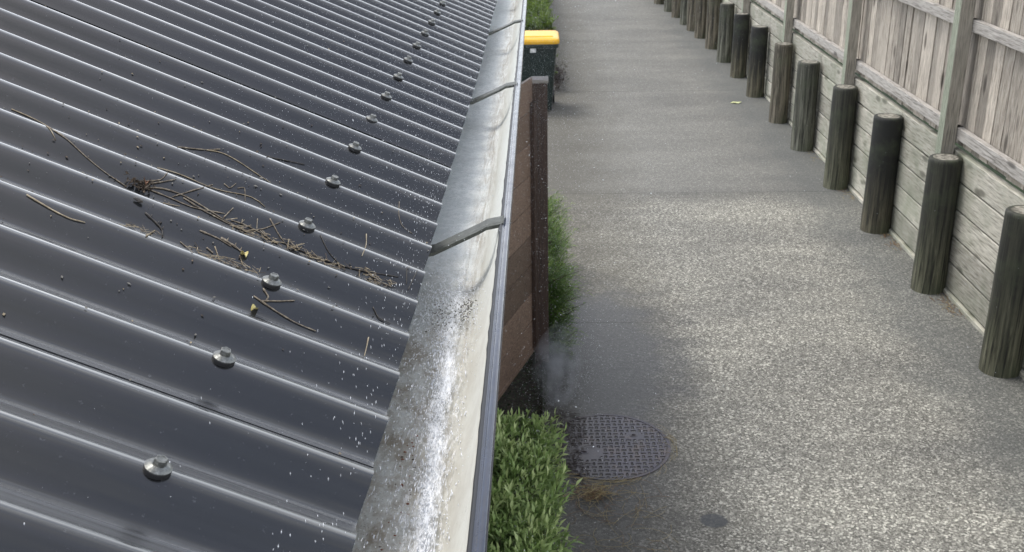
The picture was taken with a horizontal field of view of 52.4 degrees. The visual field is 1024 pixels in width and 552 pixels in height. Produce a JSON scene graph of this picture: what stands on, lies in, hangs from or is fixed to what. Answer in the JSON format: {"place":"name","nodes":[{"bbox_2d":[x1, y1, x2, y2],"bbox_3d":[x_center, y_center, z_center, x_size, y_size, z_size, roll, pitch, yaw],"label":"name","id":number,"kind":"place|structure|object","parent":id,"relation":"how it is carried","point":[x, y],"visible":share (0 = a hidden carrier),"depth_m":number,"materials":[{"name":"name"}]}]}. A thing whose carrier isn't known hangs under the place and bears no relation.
{"place":"outdoors","nodes":[
{"label":"outdoors","id":0,"kind":"place"},
{"bbox_2d":[19,0,1018,550],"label":"spray drops","id":1,"kind":"object","parent":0,"point":[523,132],"visible":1,"depth_m":1.54,"materials":[{"name":"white liquid"}]},
{"bbox_2d":[497,14,542,550],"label":"ground","id":2,"kind":"structure","parent":0,"point":[519,385],"depth_m":6.41,"materials":[{"name":"soil"}]},
{"bbox_2d":[0,0,526,551],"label":"house","id":3,"kind":"structure","parent":2,"relation":"on","point":[222,400],"depth_m":0.98,"materials":[{"name":"metal"}]},
{"bbox_2d":[11,109,55,139],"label":"twig","id":4,"kind":"object","parent":3,"relation":"on","point":[34,119],"visible":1,"depth_m":1.09,"materials":[{"name":"wood"}]},
{"bbox_2d":[26,194,84,222],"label":"twig","id":5,"kind":"object","parent":3,"relation":"on","point":[36,200],"visible":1,"depth_m":0.91,"materials":[{"name":"wood"}]},
{"bbox_2d":[46,125,126,186],"bbox_3d":[-0.426,-0.120,1.040,0.093,0.055,0.004,8,24,22],"label":"twig","id":6,"kind":"object","parent":3,"relation":"on","point":[84,155],"visible":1,"depth_m":1.04,"materials":[{"name":"brown wood"}]},
{"bbox_2d":[133,197,142,202],"bbox_3d":[-0.353,-0.072,0.981,0.009,0.005,0.006,0,22,2],"label":"bark chip","id":7,"kind":"object","parent":3,"relation":"on","point":[139,200],"visible":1,"depth_m":0.98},
{"bbox_2d":[123,171,156,192],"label":"leaf clump","id":8,"kind":"object","parent":3,"relation":"on","point":[141,182],"visible":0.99,"depth_m":1.04,"materials":[{"name":"brown plant"}]},
{"bbox_2d":[145,212,163,235],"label":"twig","id":9,"kind":"object","parent":3,"relation":"on","point":[149,216],"visible":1,"depth_m":0.98,"materials":[{"name":"grey wood"}]},
{"bbox_2d":[140,179,174,185],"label":"twig","id":10,"kind":"object","parent":3,"relation":"on","point":[159,182],"visible":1,"depth_m":1.05,"materials":[{"name":"brown wood"}]},
{"bbox_2d":[147,188,224,213],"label":"twig","id":11,"kind":"object","parent":3,"relation":"on","point":[181,202],"visible":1,"depth_m":1.04,"materials":[{"name":"brown wood"}]},
{"bbox_2d":[172,184,212,196],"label":"twig","id":12,"kind":"object","parent":3,"relation":"on","point":[191,190],"visible":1,"depth_m":1.05,"materials":[{"name":"brown wood"}]},
{"bbox_2d":[146,187,241,229],"bbox_3d":[-0.317,-0.068,1.049,0.100,0.047,0.009,1,22,5],"label":"twig","id":13,"kind":"object","parent":3,"relation":"on","point":[193,201],"visible":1,"depth_m":1.05,"materials":[{"name":"brown wood"}]},
{"bbox_2d":[178,146,219,149],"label":"twig","id":14,"kind":"object","parent":3,"relation":"on","point":[197,148],"visible":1,"depth_m":1.18,"materials":[{"name":"brown wood"}]},
{"bbox_2d":[157,167,264,206],"bbox_3d":[-0.321,-0.096,1.115,0.110,0.047,0.010,0,22,2],"label":"twig","id":15,"kind":"object","parent":3,"relation":"on","point":[209,186],"visible":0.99,"depth_m":1.11,"materials":[{"name":"wood"}]},
{"bbox_2d":[183,198,240,229],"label":"twig","id":16,"kind":"object","parent":3,"relation":"on","point":[192,203],"visible":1,"depth_m":1.05,"materials":[{"name":"brown wood"}]},
{"bbox_2d":[200,230,230,245],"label":"twig","id":17,"kind":"object","parent":3,"relation":"on","point":[214,236],"visible":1,"depth_m":0.99,"materials":[{"name":"brown wood"}]},
{"bbox_2d":[220,237,244,253],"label":"twig","id":18,"kind":"object","parent":3,"relation":"on","point":[230,243],"visible":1,"depth_m":0.99,"materials":[{"name":"brown wood"}]},
{"bbox_2d":[240,250,247,256],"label":"leaf","id":19,"kind":"object","parent":18,"relation":"attached to","point":[243,252],"visible":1,"depth_m":0.99,"materials":[{"name":"yellow plant"}]},
{"bbox_2d":[0,36,477,550],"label":"grit","id":20,"kind":"object","parent":3,"relation":"on","point":[459,311],"visible":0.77,"depth_m":1.13,"materials":[{"name":"grey"}]},
{"bbox_2d":[207,150,270,182],"bbox_3d":[-0.312,-0.127,1.190,0.073,0.038,0.007,2,23,8],"label":"twig","id":21,"kind":"object","parent":3,"relation":"on","point":[236,160],"visible":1,"depth_m":1.19,"materials":[{"name":"wood"}]},
{"bbox_2d":[231,220,276,243],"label":"twig","id":22,"kind":"object","parent":3,"relation":"on","point":[250,227],"visible":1,"depth_m":1.05,"materials":[{"name":"brown wood"}]},
{"bbox_2d":[120,218,395,286],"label":"straw litter","id":23,"kind":"object","parent":3,"relation":"on","point":[266,239],"visible":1,"depth_m":1.05,"materials":[{"name":"brown plant"}]},
{"bbox_2d":[42,1,486,524],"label":"beads of water","id":24,"kind":"object","parent":3,"relation":"on","point":[394,149],"visible":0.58,"depth_m":1.54,"materials":[{"name":"liquid"}]},
{"bbox_2d":[248,222,280,230],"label":"twig","id":25,"kind":"object","parent":3,"relation":"on","point":[263,228],"visible":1,"depth_m":1.06,"materials":[{"name":"brown wood"}]},
{"bbox_2d":[262,300,294,301],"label":"twig","id":26,"kind":"object","parent":3,"relation":"on","point":[276,300],"visible":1,"depth_m":0.93,"materials":[{"name":"brown wood"}]},
{"bbox_2d":[270,218,290,249],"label":"twig","id":27,"kind":"object","parent":3,"relation":"on","point":[277,231],"visible":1,"depth_m":1.06,"materials":[{"name":"brown wood"}]},
{"bbox_2d":[253,296,315,330],"bbox_3d":[-0.202,0.033,0.923,0.055,0.031,0.011,0,22,2],"label":"twig","id":28,"kind":"object","parent":3,"relation":"on","point":[263,302],"visible":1,"depth_m":0.92,"materials":[{"name":"brown wood"}]},
{"bbox_2d":[267,156,304,164],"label":"twig","id":29,"kind":"object","parent":3,"relation":"on","point":[285,160],"visible":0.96,"depth_m":1.26,"materials":[{"name":"grey wood"}]},
{"bbox_2d":[24,27,626,551],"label":"water stream","id":30,"kind":"structure","parent":3,"relation":"on","point":[422,521],"depth_m":0.96,"materials":[{"name":"grey"}]},
{"bbox_2d":[320,235,338,262],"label":"twig","id":31,"kind":"object","parent":3,"relation":"on","point":[326,248],"visible":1,"depth_m":1.07,"materials":[{"name":"grey wood"}]},
{"bbox_2d":[281,241,398,276],"bbox_3d":[-0.176,-0.016,1.065,0.117,0.044,0.007,-2,22,-3],"label":"twig","id":32,"kind":"object","parent":3,"relation":"on","point":[341,265],"visible":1,"depth_m":1.06,"materials":[{"name":"brown wood"}]},
{"bbox_2d":[498,76,548,400],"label":"wooden gate","id":33,"kind":"structure","parent":2,"relation":"on","point":[525,309],"depth_m":6.18,"materials":[{"name":"brown wood"}]},
{"bbox_2d":[487,407,583,551],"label":"leafy bush","id":34,"kind":"object","parent":2,"relation":"on","point":[510,464],"visible":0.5,"depth_m":4.36,"materials":[{"name":"green plant"}]},
{"bbox_2d":[525,0,558,75],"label":"lime hedge","id":35,"kind":"object","parent":2,"relation":"on","point":[532,23],"visible":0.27,"depth_m":14.41,"materials":[{"name":"green plant"}]},
{"bbox_2d":[547,187,591,360],"bbox_3d":[0.076,-0.107,7.410,0.964,0.888,2.007,0,22,2],"label":"feathery shrub","id":36,"kind":"object","parent":2,"relation":"on","point":[558,289],"visible":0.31,"depth_m":6.78,"materials":[{"name":"green plant"}]},
{"bbox_2d":[547,0,849,193],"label":"driveway","id":37,"kind":"structure","parent":0,"point":[747,143],"depth_m":12.63,"materials":[{"name":"concrete"}]},
{"bbox_2d":[521,30,559,109],"bbox_3d":[0.323,-2.586,13.116,0.544,0.950,0.715,0,22,2],"label":"wheelie bin","id":38,"kind":"object","parent":37,"relation":"on","point":[544,58],"visible":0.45,"depth_m":12.77,"materials":[{"name":"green plastic"}]},
{"bbox_2d":[554,62,567,91],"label":"dead shrub","id":39,"kind":"object","parent":37,"relation":"on","point":[556,78],"visible":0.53,"depth_m":14.36,"materials":[{"name":"brown plant"}]},
{"bbox_2d":[654,0,1023,379],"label":"retaining wall","id":40,"kind":"structure","parent":37,"relation":"on","point":[952,225],"depth_m":8.47,"materials":[{"name":"grey wood"}]},
{"bbox_2d":[741,0,1023,189],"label":"paling fence","id":41,"kind":"object","parent":40,"relation":"on","point":[951,72],"visible":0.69,"depth_m":7.68,"materials":[{"name":"beige wood"}]},
{"bbox_2d":[751,0,1023,193],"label":"fence rail","id":42,"kind":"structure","parent":41,"relation":"attached to","point":[959,146],"depth_m":8.92,"materials":[{"name":"grey wood"}]},
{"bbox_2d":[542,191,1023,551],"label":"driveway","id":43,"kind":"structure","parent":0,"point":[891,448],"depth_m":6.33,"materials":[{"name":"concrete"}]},
{"bbox_2d":[493,351,548,503],"bbox_3d":[-0.183,0.793,6.003,0.824,0.091,1.937,0,22,2],"label":"ground cover","id":44,"kind":"object","parent":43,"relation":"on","point":[535,387],"visible":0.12,"depth_m":6.22,"materials":[{"name":"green plant"}]},
{"bbox_2d":[546,414,670,480],"bbox_3d":[0.528,0.935,5.738,0.690,0.007,0.690,0,22,2],"label":"manhole cover","id":45,"kind":"object","parent":43,"relation":"on","point":[589,454],"visible":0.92,"depth_m":5.72,"materials":[{"name":"metal"}]},
{"bbox_2d":[539,151,965,551],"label":"dead grass","id":46,"kind":"structure","parent":43,"relation":"on","point":[596,490],"depth_m":5.36,"materials":[{"name":"brown plant"}]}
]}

